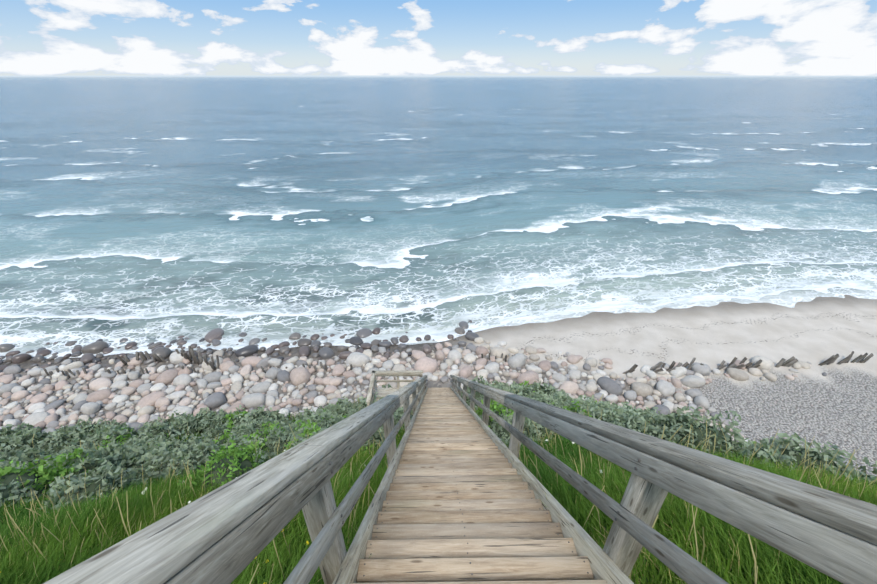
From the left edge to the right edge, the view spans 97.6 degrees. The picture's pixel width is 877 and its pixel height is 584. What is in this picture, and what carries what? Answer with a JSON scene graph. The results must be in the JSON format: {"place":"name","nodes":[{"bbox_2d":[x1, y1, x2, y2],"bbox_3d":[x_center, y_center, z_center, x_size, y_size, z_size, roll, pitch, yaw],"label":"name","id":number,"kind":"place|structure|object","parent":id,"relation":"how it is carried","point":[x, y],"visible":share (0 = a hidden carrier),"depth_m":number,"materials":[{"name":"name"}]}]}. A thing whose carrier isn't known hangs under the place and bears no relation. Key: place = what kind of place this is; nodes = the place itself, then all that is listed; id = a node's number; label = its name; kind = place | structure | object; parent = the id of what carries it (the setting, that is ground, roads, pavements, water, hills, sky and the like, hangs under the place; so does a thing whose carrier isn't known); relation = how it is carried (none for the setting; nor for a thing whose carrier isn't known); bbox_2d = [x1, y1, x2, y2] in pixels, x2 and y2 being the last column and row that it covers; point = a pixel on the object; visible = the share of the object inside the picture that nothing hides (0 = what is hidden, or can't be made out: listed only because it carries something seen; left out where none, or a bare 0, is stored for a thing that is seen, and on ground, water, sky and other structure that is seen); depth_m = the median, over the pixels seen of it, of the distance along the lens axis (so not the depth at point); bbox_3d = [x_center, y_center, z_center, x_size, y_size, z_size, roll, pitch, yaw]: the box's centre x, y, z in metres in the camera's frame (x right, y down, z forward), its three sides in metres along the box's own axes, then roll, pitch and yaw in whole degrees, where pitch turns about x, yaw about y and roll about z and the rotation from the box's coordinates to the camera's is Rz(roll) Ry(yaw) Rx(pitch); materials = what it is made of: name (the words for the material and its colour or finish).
{"place":"outdoors","nodes":[
{"label":"outdoors","id":0,"kind":"place"},
{"bbox_2d":[0,75,876,359],"bbox_3d":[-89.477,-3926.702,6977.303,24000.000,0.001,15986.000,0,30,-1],"label":"sea water","id":1,"kind":"structure","parent":0,"point":[143,211],"depth_m":63.26,"materials":[{"name":"blue liquid"}]},
{"bbox_2d":[0,295,876,583],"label":"beach","id":2,"kind":"structure","parent":0,"point":[838,405],"depth_m":28.09,"materials":[{"name":"beige sand"}]},
{"bbox_2d":[0,434,734,583],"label":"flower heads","id":3,"kind":"object","parent":2,"relation":"on","point":[283,529],"depth_m":7.37,"materials":[{"name":"white plant"}]},
{"bbox_2d":[0,320,826,441],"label":"rocks","id":4,"kind":"object","parent":2,"relation":"on","point":[160,394],"visible":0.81,"depth_m":25.42,"materials":[{"name":"grey stone"}]},
{"bbox_2d":[0,389,876,583],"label":"grass","id":5,"kind":"structure","parent":2,"relation":"on","point":[56,542],"depth_m":4.34,"materials":[{"name":"green plant"}]},
{"bbox_2d":[0,375,876,512],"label":"shrub","id":6,"kind":"object","parent":2,"relation":"on","point":[245,463],"visible":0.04,"depth_m":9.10,"materials":[{"name":"green plant"}]},
{"bbox_2d":[44,346,873,377],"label":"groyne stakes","id":7,"kind":"object","parent":2,"relation":"on","point":[781,362],"visible":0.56,"depth_m":26.65,"materials":[{"name":"brown wood"}]},
{"bbox_2d":[43,370,876,583],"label":"stair railings","id":8,"kind":"object","parent":2,"relation":"on","point":[227,533],"visible":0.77,"depth_m":1.35,"materials":[{"name":"grey wood"}]},
{"bbox_2d":[332,386,633,583],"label":"stair stringers","id":9,"kind":"object","parent":2,"relation":"on","point":[603,566],"visible":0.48,"depth_m":2.75,"materials":[{"name":"grey wood"}]},
{"bbox_2d":[350,388,606,583],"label":"stair treads","id":10,"kind":"object","parent":9,"relation":"attached to","point":[421,531],"visible":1,"depth_m":3.06,"materials":[{"name":"brown wood"}]},
{"bbox_2d":[0,0,876,75],"label":"sky","id":11,"kind":"structure","parent":0,"point":[38,37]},
{"bbox_2d":[329,377,639,575],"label":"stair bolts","id":12,"kind":"object","parent":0,"point":[618,512],"visible":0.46,"depth_m":2.32,"materials":[{"name":"grey metal"}]}
]}

